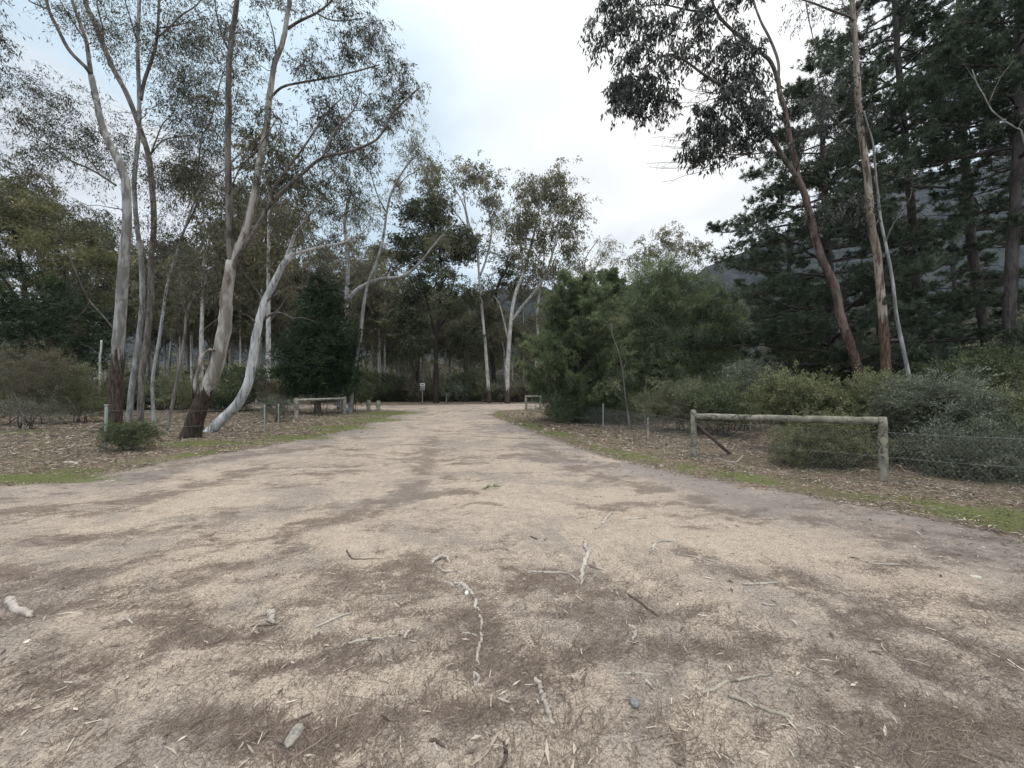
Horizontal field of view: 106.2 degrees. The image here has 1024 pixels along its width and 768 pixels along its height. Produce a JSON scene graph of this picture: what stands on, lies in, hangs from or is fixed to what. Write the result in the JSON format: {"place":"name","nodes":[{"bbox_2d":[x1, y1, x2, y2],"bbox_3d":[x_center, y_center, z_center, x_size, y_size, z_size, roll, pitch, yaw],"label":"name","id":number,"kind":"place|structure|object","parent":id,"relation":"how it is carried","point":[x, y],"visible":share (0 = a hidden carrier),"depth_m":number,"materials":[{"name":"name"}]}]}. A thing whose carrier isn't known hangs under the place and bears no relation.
{"place":"outdoors","nodes":[
{"label":"outdoors","id":0,"kind":"place"},
{"bbox_2d":[0,0,1013,301],"label":"sky","id":1,"kind":"structure","parent":0,"point":[509,80],"materials":[{"name":"white"}]},
{"bbox_2d":[0,398,1023,767],"bbox_3d":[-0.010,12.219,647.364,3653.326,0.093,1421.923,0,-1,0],"label":"ground","id":2,"kind":"structure","parent":0,"point":[412,426],"depth_m":2.97,"materials":[{"name":"soil"}]},
{"bbox_2d":[0,0,34,98],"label":"gum tree","id":3,"kind":"object","parent":2,"relation":"on","point":[3,40],"visible":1,"depth_m":11.22,"materials":[{"name":"green plant"}]},
{"bbox_2d":[3,596,33,617],"bbox_3d":[-3.396,1.535,2.644,0.473,0.055,0.070,0,-1,26],"label":"branch piece","id":4,"kind":"object","parent":2,"relation":"on","point":[11,602],"visible":0.98,"depth_m":2.62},
{"bbox_2d":[0,383,87,429],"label":"bush","id":5,"kind":"object","parent":2,"relation":"on","point":[17,407],"visible":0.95,"depth_m":14.28,"materials":[{"name":"green plant"}]},
{"bbox_2d":[0,335,99,423],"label":"bush","id":6,"kind":"object","parent":2,"relation":"on","point":[30,358],"visible":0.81,"depth_m":16.64,"materials":[{"name":"green plant"}]},
{"bbox_2d":[0,254,132,411],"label":"dark tree","id":7,"kind":"object","parent":2,"relation":"on","point":[14,307],"visible":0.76,"depth_m":24.41,"materials":[{"name":"green plant"}]},
{"bbox_2d":[0,151,147,410],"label":"acacia tree","id":8,"kind":"object","parent":2,"relation":"on","point":[18,220],"visible":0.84,"depth_m":26.54,"materials":[{"name":"green plant"}]},
{"bbox_2d":[24,355,127,422],"bbox_3d":[-20.015,0.251,17.647,3.376,3.617,3.058,-1,-1,31],"label":"bush","id":9,"kind":"object","parent":2,"relation":"on","point":[88,402],"visible":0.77,"depth_m":17.45,"materials":[{"name":"green plant"}]},
{"bbox_2d":[0,0,152,431],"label":"gum tree","id":10,"kind":"object","parent":2,"relation":"on","point":[116,381],"visible":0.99,"depth_m":14.06,"materials":[{"name":"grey plant"}]},
{"bbox_2d":[65,203,133,382],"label":"gum tree","id":11,"kind":"object","parent":2,"relation":"on","point":[106,229],"visible":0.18,"depth_m":48.77,"materials":[{"name":"green plant"}]},
{"bbox_2d":[49,221,157,338],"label":"gum tree","id":12,"kind":"object","parent":2,"relation":"on","point":[97,289],"visible":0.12,"depth_m":47.47,"materials":[{"name":"green plant"}]},
{"bbox_2d":[81,415,169,451],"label":"bush","id":13,"kind":"object","parent":2,"relation":"on","point":[126,436],"visible":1,"depth_m":9.30,"materials":[{"name":"green plant"}]},
{"bbox_2d":[90,239,173,376],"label":"gum tree","id":14,"kind":"object","parent":2,"relation":"on","point":[131,279],"visible":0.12,"depth_m":49.56,"materials":[{"name":"green plant"}]},
{"bbox_2d":[39,0,249,421],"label":"gum tree","id":15,"kind":"object","parent":2,"relation":"on","point":[146,345],"visible":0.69,"depth_m":18.19,"materials":[{"name":"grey plant"}]},
{"bbox_2d":[1,404,289,449],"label":"wire fence","id":16,"kind":"object","parent":2,"relation":"on","point":[106,410],"visible":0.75,"depth_m":9.53,"materials":[{"name":"grey paint"}]},
{"bbox_2d":[39,0,257,421],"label":"gum tree","id":17,"kind":"object","parent":2,"relation":"on","point":[159,34],"visible":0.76,"depth_m":18.20,"materials":[{"name":"green plant"}]},
{"bbox_2d":[123,371,192,409],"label":"scrub bush","id":18,"kind":"object","parent":2,"relation":"on","point":[148,397],"visible":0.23,"depth_m":28.75,"materials":[{"name":"green plant"}]},
{"bbox_2d":[127,253,200,379],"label":"gum tree","id":19,"kind":"object","parent":2,"relation":"on","point":[157,314],"visible":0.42,"depth_m":44.98,"materials":[{"name":"green plant"}]},
{"bbox_2d":[130,234,198,382],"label":"gum tree","id":20,"kind":"object","parent":2,"relation":"on","point":[170,343],"visible":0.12,"depth_m":48.98,"materials":[{"name":"green plant"}]},
{"bbox_2d":[126,361,218,411],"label":"bush","id":21,"kind":"object","parent":2,"relation":"on","point":[187,391],"visible":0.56,"depth_m":26.16,"materials":[{"name":"green plant"}]},
{"bbox_2d":[97,74,266,422],"bbox_3d":[-14.836,-6.675,17.411,6.410,17.174,5.187,1,-1,-32],"label":"gum tree","id":22,"kind":"object","parent":2,"relation":"on","point":[174,172],"visible":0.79,"depth_m":17.62,"materials":[{"name":"green plant"}]},
{"bbox_2d":[154,275,217,384],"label":"gum tree","id":23,"kind":"object","parent":2,"relation":"on","point":[192,327],"visible":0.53,"depth_m":44.39,"materials":[{"name":"green plant"}]},
{"bbox_2d":[130,236,246,429],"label":"gum tree","id":24,"kind":"object","parent":2,"relation":"on","point":[205,281],"visible":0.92,"depth_m":14.05,"materials":[{"name":"green plant"}]},
{"bbox_2d":[131,153,271,384],"bbox_3d":[-25.570,-8.105,33.109,8.342,20.588,9.716,0,-1,7],"label":"gum tree","id":25,"kind":"object","parent":2,"relation":"on","point":[203,245],"visible":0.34,"depth_m":31.26,"materials":[{"name":"green plant"}]},
{"bbox_2d":[167,284,254,387],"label":"gum tree","id":26,"kind":"object","parent":2,"relation":"on","point":[206,308],"visible":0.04,"depth_m":43.83,"materials":[{"name":"green plant"}]},
{"bbox_2d":[189,383,252,411],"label":"scrub bush","id":27,"kind":"object","parent":2,"relation":"on","point":[219,406],"visible":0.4,"depth_m":26.34,"materials":[{"name":"green plant"}]},
{"bbox_2d":[209,271,259,374],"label":"gum tree","id":28,"kind":"object","parent":2,"relation":"on","point":[235,326],"visible":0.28,"depth_m":45.39,"materials":[{"name":"green plant"}]},
{"bbox_2d":[192,361,280,410],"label":"scrub bush","id":29,"kind":"object","parent":2,"relation":"on","point":[236,385],"visible":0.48,"depth_m":26.77,"materials":[{"name":"green plant"}]},
{"bbox_2d":[205,168,306,403],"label":"gum tree","id":30,"kind":"object","parent":2,"relation":"on","point":[259,356],"visible":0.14,"depth_m":43.72,"materials":[{"name":"green plant"}]},
{"bbox_2d":[232,253,279,400],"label":"gum tree","id":31,"kind":"object","parent":2,"relation":"on","point":[248,311],"visible":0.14,"depth_m":45.79,"materials":[{"name":"green plant"}]},
{"bbox_2d":[191,121,324,406],"bbox_3d":[-21.160,-9.165,32.563,9.683,22.719,11.278,0,-1,-27],"label":"gum tree","id":32,"kind":"object","parent":2,"relation":"on","point":[270,253],"visible":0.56,"depth_m":31.12,"materials":[{"name":"green plant"}]},
{"bbox_2d":[243,262,303,402],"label":"gum tree","id":33,"kind":"object","parent":2,"relation":"on","point":[280,319],"visible":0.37,"depth_m":39.59,"materials":[{"name":"green plant"}]},
{"bbox_2d":[247,392,303,420],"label":"bush","id":34,"kind":"object","parent":2,"relation":"on","point":[272,402],"visible":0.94,"depth_m":17.99,"materials":[{"name":"green plant"}]},
{"bbox_2d":[249,374,305,410],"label":"bush","id":35,"kind":"object","parent":2,"relation":"on","point":[274,388],"visible":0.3,"depth_m":25.41,"materials":[{"name":"green plant"}]},
{"bbox_2d":[153,0,431,438],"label":"gum tree","id":36,"kind":"object","parent":2,"relation":"on","point":[202,394],"visible":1,"depth_m":11.89,"materials":[{"name":"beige plant"}]},
{"bbox_2d":[284,723,303,748],"bbox_3d":[-0.940,1.517,1.658,0.055,0.040,0.120,0,-1,0],"label":"stone","id":37,"kind":"object","parent":2,"relation":"on","point":[294,734],"visible":1,"depth_m":1.65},
{"bbox_2d":[255,239,336,398],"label":"gum tree","id":38,"kind":"object","parent":2,"relation":"on","point":[299,290],"visible":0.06,"depth_m":49.84,"materials":[{"name":"green plant"}]},
{"bbox_2d":[203,169,392,431],"bbox_3d":[-7.620,-2.678,13.781,6.854,9.312,3.336,0,-1,0],"label":"gum tree","id":39,"kind":"object","parent":2,"relation":"on","point":[226,415],"visible":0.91,"depth_m":13.69,"materials":[{"name":"white plant"}]},
{"bbox_2d":[259,259,368,413],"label":"cypress tree","id":40,"kind":"object","parent":2,"relation":"on","point":[321,350],"visible":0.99,"depth_m":23.78,"materials":[{"name":"green plant"}]},
{"bbox_2d":[301,242,343,329],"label":"gum tree","id":41,"kind":"object","parent":2,"relation":"on","point":[328,269],"visible":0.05,"depth_m":57.78,"materials":[{"name":"green plant"}]},
{"bbox_2d":[284,213,387,291],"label":"gum tree","id":42,"kind":"object","parent":2,"relation":"on","point":[333,247],"visible":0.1,"depth_m":65.92,"materials":[{"name":"green plant"}]},
{"bbox_2d":[332,367,376,411],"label":"bush","id":43,"kind":"object","parent":2,"relation":"on","point":[355,400],"visible":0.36,"depth_m":26.86,"materials":[{"name":"green plant"}]},
{"bbox_2d":[327,244,394,372],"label":"gum tree","id":44,"kind":"object","parent":2,"relation":"on","point":[343,280],"visible":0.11,"depth_m":58.94,"materials":[{"name":"green plant"}]},
{"bbox_2d":[257,136,467,409],"bbox_3d":[-11.338,-8.286,29.168,16.037,20.783,5.159,0,-1,0],"label":"gum tree","id":45,"kind":"object","parent":2,"relation":"on","point":[361,286],"visible":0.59,"depth_m":29.22,"materials":[{"name":"green plant"}]},
{"bbox_2d":[333,254,402,401],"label":"gum tree","id":46,"kind":"object","parent":2,"relation":"on","point":[374,299],"visible":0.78,"depth_m":46.99,"materials":[{"name":"green plant"}]},
{"bbox_2d":[352,239,404,400],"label":"gum tree","id":47,"kind":"object","parent":2,"relation":"on","point":[383,251],"visible":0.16,"depth_m":54.66,"materials":[{"name":"green plant"}]},
{"bbox_2d":[363,372,407,401],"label":"scrub bush","id":48,"kind":"object","parent":2,"relation":"on","point":[387,388],"visible":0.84,"depth_m":49.44,"materials":[{"name":"green plant"}]},
{"bbox_2d":[1,351,775,386],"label":"wood","id":49,"kind":"object","parent":2,"relation":"on","point":[516,376],"depth_m":92.85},
{"bbox_2d":[340,115,450,412],"bbox_3d":[-7.604,-7.420,25.203,7.370,18.936,4.632,0,-1,0],"label":"gum tree","id":50,"kind":"object","parent":2,"relation":"on","point":[384,212],"visible":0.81,"depth_m":25.19,"materials":[{"name":"green plant"}]},
{"bbox_2d":[384,275,442,399],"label":"gum tree","id":51,"kind":"object","parent":2,"relation":"on","point":[423,357],"visible":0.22,"depth_m":57.95,"materials":[{"name":"green plant"}]},
{"bbox_2d":[396,378,442,401],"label":"scrub bush","id":52,"kind":"object","parent":2,"relation":"on","point":[411,388],"visible":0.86,"depth_m":49.75,"materials":[{"name":"green plant"}]},
{"bbox_2d":[374,177,495,402],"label":"she oak","id":53,"kind":"object","parent":2,"relation":"on","point":[417,214],"visible":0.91,"depth_m":44.06,"materials":[{"name":"green plant"}]},
{"bbox_2d":[361,293,510,386],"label":"she oak","id":54,"kind":"object","parent":2,"relation":"on","point":[390,356],"visible":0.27,"depth_m":56.91,"materials":[{"name":"green plant"}]},
{"bbox_2d":[439,380,477,401],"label":"scrub bush","id":55,"kind":"object","parent":2,"relation":"on","point":[451,390],"visible":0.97,"depth_m":49.44,"materials":[{"name":"green plant"}]},
{"bbox_2d":[411,149,516,402],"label":"gum tree","id":56,"kind":"object","parent":2,"relation":"on","point":[493,203],"visible":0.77,"depth_m":45.03,"materials":[{"name":"green plant"}]},
{"bbox_2d":[443,367,485,400],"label":"scrub bush","id":57,"kind":"object","parent":2,"relation":"on","point":[464,376],"visible":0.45,"depth_m":51.76,"materials":[{"name":"green plant"}]},
{"bbox_2d":[459,285,534,377],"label":"gum tree","id":58,"kind":"object","parent":2,"relation":"on","point":[490,317],"visible":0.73,"depth_m":53.15,"materials":[{"name":"green plant"}]},
{"bbox_2d":[460,241,534,384],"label":"gum tree","id":59,"kind":"object","parent":2,"relation":"on","point":[506,274],"visible":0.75,"depth_m":54.63,"materials":[{"name":"green plant"}]},
{"bbox_2d":[0,402,1023,542],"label":"grass","id":60,"kind":"structure","parent":2,"relation":"on","point":[499,419],"depth_m":8.25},
{"bbox_2d":[0,434,1023,767],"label":"pine needles","id":61,"kind":"object","parent":2,"relation":"on","point":[902,734],"visible":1,"depth_m":2.05,"materials":[{"name":"plant"}]},
{"bbox_2d":[0,402,1023,767],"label":"fallen leaves","id":62,"kind":"object","parent":2,"relation":"on","point":[302,418],"visible":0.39,"depth_m":7.77,"materials":[{"name":"plant"}]},
{"bbox_2d":[1,425,1023,767],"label":"twig litter","id":63,"kind":"object","parent":2,"relation":"on","point":[523,661],"visible":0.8,"depth_m":1.99,"materials":[{"name":"brown plant"}]},
{"bbox_2d":[503,310,536,380],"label":"gum tree","id":64,"kind":"object","parent":2,"relation":"on","point":[517,349],"visible":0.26,"depth_m":76.25,"materials":[{"name":"green plant"}]},
{"bbox_2d":[500,280,542,382],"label":"gum tree","id":65,"kind":"object","parent":2,"relation":"on","point":[522,300],"visible":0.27,"depth_m":75.47,"materials":[{"name":"green plant"}]},
{"bbox_2d":[510,378,537,401],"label":"scrub bush","id":66,"kind":"object","parent":2,"relation":"on","point":[518,387],"visible":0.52,"depth_m":48.34,"materials":[{"name":"green plant"}]},
{"bbox_2d":[479,155,602,403],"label":"gum tree","id":67,"kind":"object","parent":2,"relation":"on","point":[527,223],"visible":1,"depth_m":43.16,"materials":[{"name":"green plant"}]},
{"bbox_2d":[534,677,554,723],"bbox_3d":[0.157,1.537,1.874,0.042,0.037,0.295,0,-1,-11],"label":"stick","id":68,"kind":"object","parent":2,"relation":"on","point":[543,696],"visible":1,"depth_m":1.87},
{"bbox_2d":[525,242,585,365],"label":"gum tree","id":69,"kind":"object","parent":2,"relation":"on","point":[538,317],"visible":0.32,"depth_m":50.46,"materials":[{"name":"green plant"}]},
{"bbox_2d":[524,380,632,423],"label":"bush","id":70,"kind":"object","parent":2,"relation":"on","point":[560,405],"visible":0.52,"depth_m":17.43,"materials":[{"name":"green plant"}]},
{"bbox_2d":[513,264,645,421],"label":"feathery tree","id":71,"kind":"object","parent":2,"relation":"on","point":[554,351],"visible":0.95,"depth_m":17.28,"materials":[{"name":"green plant"}]},
{"bbox_2d":[579,540,602,585],"bbox_3d":[0.701,1.556,3.380,0.194,0.052,0.854,0,-1,13],"label":"stick","id":72,"kind":"object","parent":2,"relation":"on","point":[585,559],"visible":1,"depth_m":3.30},
{"bbox_2d":[552,235,640,304],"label":"gum tree","id":73,"kind":"object","parent":2,"relation":"on","point":[603,258],"visible":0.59,"depth_m":50.07,"materials":[{"name":"green plant"}]},
{"bbox_2d":[574,265,637,393],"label":"feathery tree","id":74,"kind":"object","parent":2,"relation":"on","point":[612,276],"visible":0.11,"depth_m":22.72,"materials":[{"name":"green plant"}]},
{"bbox_2d":[593,315,632,428],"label":"sapling","id":75,"kind":"object","parent":2,"relation":"on","point":[615,380],"visible":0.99,"depth_m":14.72,"materials":[{"name":"green plant"}]},
{"bbox_2d":[587,384,658,424],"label":"bush","id":76,"kind":"object","parent":2,"relation":"on","point":[618,399],"visible":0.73,"depth_m":16.62,"materials":[{"name":"green plant"}]},
{"bbox_2d":[611,221,755,343],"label":"gum tree","id":77,"kind":"object","parent":2,"relation":"on","point":[665,241],"visible":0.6,"depth_m":49.80,"materials":[{"name":"green plant"}]},
{"bbox_2d":[607,228,766,418],"bbox_3d":[8.397,-2.752,20.331,9.303,10.755,5.472,0,-1,0],"label":"rounded tree","id":78,"kind":"object","parent":2,"relation":"on","point":[664,290],"visible":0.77,"depth_m":19.44,"materials":[{"name":"green plant"}]},
{"bbox_2d":[621,368,755,431],"bbox_3d":[6.367,0.585,14.012,4.714,2.524,3.385,0,-1,0],"label":"bush","id":79,"kind":"object","parent":2,"relation":"on","point":[672,401],"visible":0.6,"depth_m":13.68,"materials":[{"name":"green plant"}]},
{"bbox_2d":[676,377,765,435],"bbox_3d":[6.886,0.740,12.413,2.977,2.054,3.126,0,-1,26],"label":"bush","id":80,"kind":"object","parent":2,"relation":"on","point":[720,408],"visible":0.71,"depth_m":12.21,"materials":[{"name":"green plant"}]},
{"bbox_2d":[577,0,865,392],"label":"gum tree","id":81,"kind":"object","parent":2,"relation":"on","point":[627,91],"visible":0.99,"depth_m":12.33,"materials":[{"name":"green plant"}]},
{"bbox_2d":[701,673,772,693],"bbox_3d":[1.158,1.534,1.983,0.443,0.030,0.037,0,-1,-15],"label":"stick","id":82,"kind":"object","parent":2,"relation":"on","point":[725,682],"visible":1,"depth_m":1.98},
{"bbox_2d":[705,347,791,431],"bbox_3d":[8.484,0.204,14.074,3.560,3.177,3.072,1,-1,-30],"label":"bush","id":83,"kind":"object","parent":2,"relation":"on","point":[735,368],"visible":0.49,"depth_m":13.93,"materials":[{"name":"green plant"}]},
{"bbox_2d":[728,693,794,726],"bbox_3d":[1.173,1.525,1.816,0.081,0.028,0.260,1,-1,-40],"label":"stick","id":84,"kind":"object","parent":2,"relation":"on","point":[763,707],"visible":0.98,"depth_m":1.80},
{"bbox_2d":[526,400,1023,493],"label":"wire fence","id":85,"kind":"object","parent":2,"relation":"on","point":[647,428],"visible":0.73,"depth_m":7.28,"materials":[{"name":"metal"}]},
{"bbox_2d":[697,248,876,373],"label":"pine tree","id":86,"kind":"object","parent":2,"relation":"on","point":[808,262],"visible":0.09,"depth_m":30.18,"materials":[{"name":"green plant"}]},
{"bbox_2d":[691,410,888,481],"bbox_3d":[5.380,1.168,7.689,1.087,1.220,3.146,1,-1,-42],"label":"log barrier","id":87,"kind":"object","parent":2,"relation":"on","point":[883,459],"visible":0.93,"depth_m":6.91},
{"bbox_2d":[740,360,865,444],"bbox_3d":[7.211,0.550,9.367,2.870,2.324,2.289,0,-1,0],"label":"bush","id":88,"kind":"object","parent":2,"relation":"on","point":[781,396],"visible":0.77,"depth_m":9.01,"materials":[{"name":"green plant"}]},
{"bbox_2d":[759,400,912,470],"bbox_3d":[6.251,1.070,7.621,2.731,1.529,1.718,0,-1,0],"label":"bush","id":89,"kind":"object","parent":2,"relation":"on","point":[829,433],"visible":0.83,"depth_m":7.38,"materials":[{"name":"green plant"}]},
{"bbox_2d":[775,0,902,429],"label":"gum tree","id":90,"kind":"object","parent":2,"relation":"on","point":[825,114],"visible":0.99,"depth_m":12.55,"materials":[{"name":"beige plant"}]},
{"bbox_2d":[762,329,922,388],"bbox_3d":[16.571,-0.334,20.078,5.937,5.032,6.764,1,-1,-40],"label":"scrub bush","id":91,"kind":"object","parent":2,"relation":"on","point":[812,360],"visible":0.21,"depth_m":19.69,"materials":[{"name":"green plant"}]},
{"bbox_2d":[666,48,1023,385],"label":"pine tree","id":92,"kind":"object","parent":2,"relation":"on","point":[825,322],"visible":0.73,"depth_m":17.20,"materials":[{"name":"green plant"}]},
{"bbox_2d":[815,363,927,452],"bbox_3d":[8.277,0.577,8.810,2.486,2.255,2.706,-1,-1,39],"label":"bush","id":93,"kind":"object","parent":2,"relation":"on","point":[856,398],"visible":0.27,"depth_m":8.66,"materials":[{"name":"green plant"}]},
{"bbox_2d":[842,98,927,436],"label":"gum tree","id":94,"kind":"object","parent":2,"relation":"on","point":[897,320],"visible":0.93,"depth_m":12.05,"materials":[{"name":"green plant"}]},
{"bbox_2d":[751,0,1023,414],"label":"pine tree","id":95,"kind":"object","parent":2,"relation":"on","point":[905,16],"visible":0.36,"depth_m":19.41,"materials":[{"name":"green plant"}]},
{"bbox_2d":[794,195,982,363],"bbox_3d":[27.275,-6.347,29.053,14.504,16.858,13.711,-1,-1,30],"label":"pine tree","id":96,"kind":"object","parent":2,"relation":"on","point":[935,245],"visible":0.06,"depth_m":27.95,"materials":[{"name":"green plant"}]},
{"bbox_2d":[844,0,1023,421],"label":"pine tree","id":97,"kind":"object","parent":2,"relation":"on","point":[938,154],"visible":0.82,"depth_m":15.14,"materials":[{"name":"green plant"}]},
{"bbox_2d":[858,357,1023,470],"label":"bush","id":98,"kind":"object","parent":2,"relation":"on","point":[963,399],"visible":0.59,"depth_m":7.38,"materials":[{"name":"green plant"}]},
{"bbox_2d":[870,217,1023,352],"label":"pine tree","id":99,"kind":"object","parent":2,"relation":"on","point":[986,258],"visible":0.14,"depth_m":28.69,"materials":[{"name":"green plant"}]},
{"bbox_2d":[876,0,1023,396],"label":"pine tree","id":100,"kind":"object","parent":2,"relation":"on","point":[973,260],"visible":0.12,"depth_m":21.96,"materials":[{"name":"green plant"}]},
{"bbox_2d":[889,401,1023,488],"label":"bush","id":101,"kind":"object","parent":2,"relation":"on","point":[999,450],"visible":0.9,"depth_m":6.38,"materials":[{"name":"green plant"}]},
{"bbox_2d":[895,334,1023,395],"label":"bush","id":102,"kind":"object","parent":2,"relation":"on","point":[1014,366],"visible":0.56,"depth_m":12.72,"materials":[{"name":"green plant"}]},
{"bbox_2d":[899,74,1023,307],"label":"pine tree","id":103,"kind":"object","parent":2,"relation":"on","point":[935,195],"visible":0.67,"depth_m":16.87,"materials":[{"name":"green plant"}]},
{"bbox_2d":[943,368,1023,444],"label":"bush","id":104,"kind":"object","parent":2,"relation":"on","point":[1018,403],"visible":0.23,"depth_m":7.12,"materials":[{"name":"green plant"}]},
{"bbox_2d":[958,55,1023,143],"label":"bare branch tree","id":105,"kind":"object","parent":2,"relation":"on","point":[1002,119],"visible":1,"depth_m":11.13,"materials":[{"name":"grey plant"}]},
{"bbox_2d":[0,157,1023,381],"bbox_3d":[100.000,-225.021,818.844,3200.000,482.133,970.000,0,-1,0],"label":"hills","id":106,"kind":"structure","parent":0,"point":[729,277],"depth_m":574.26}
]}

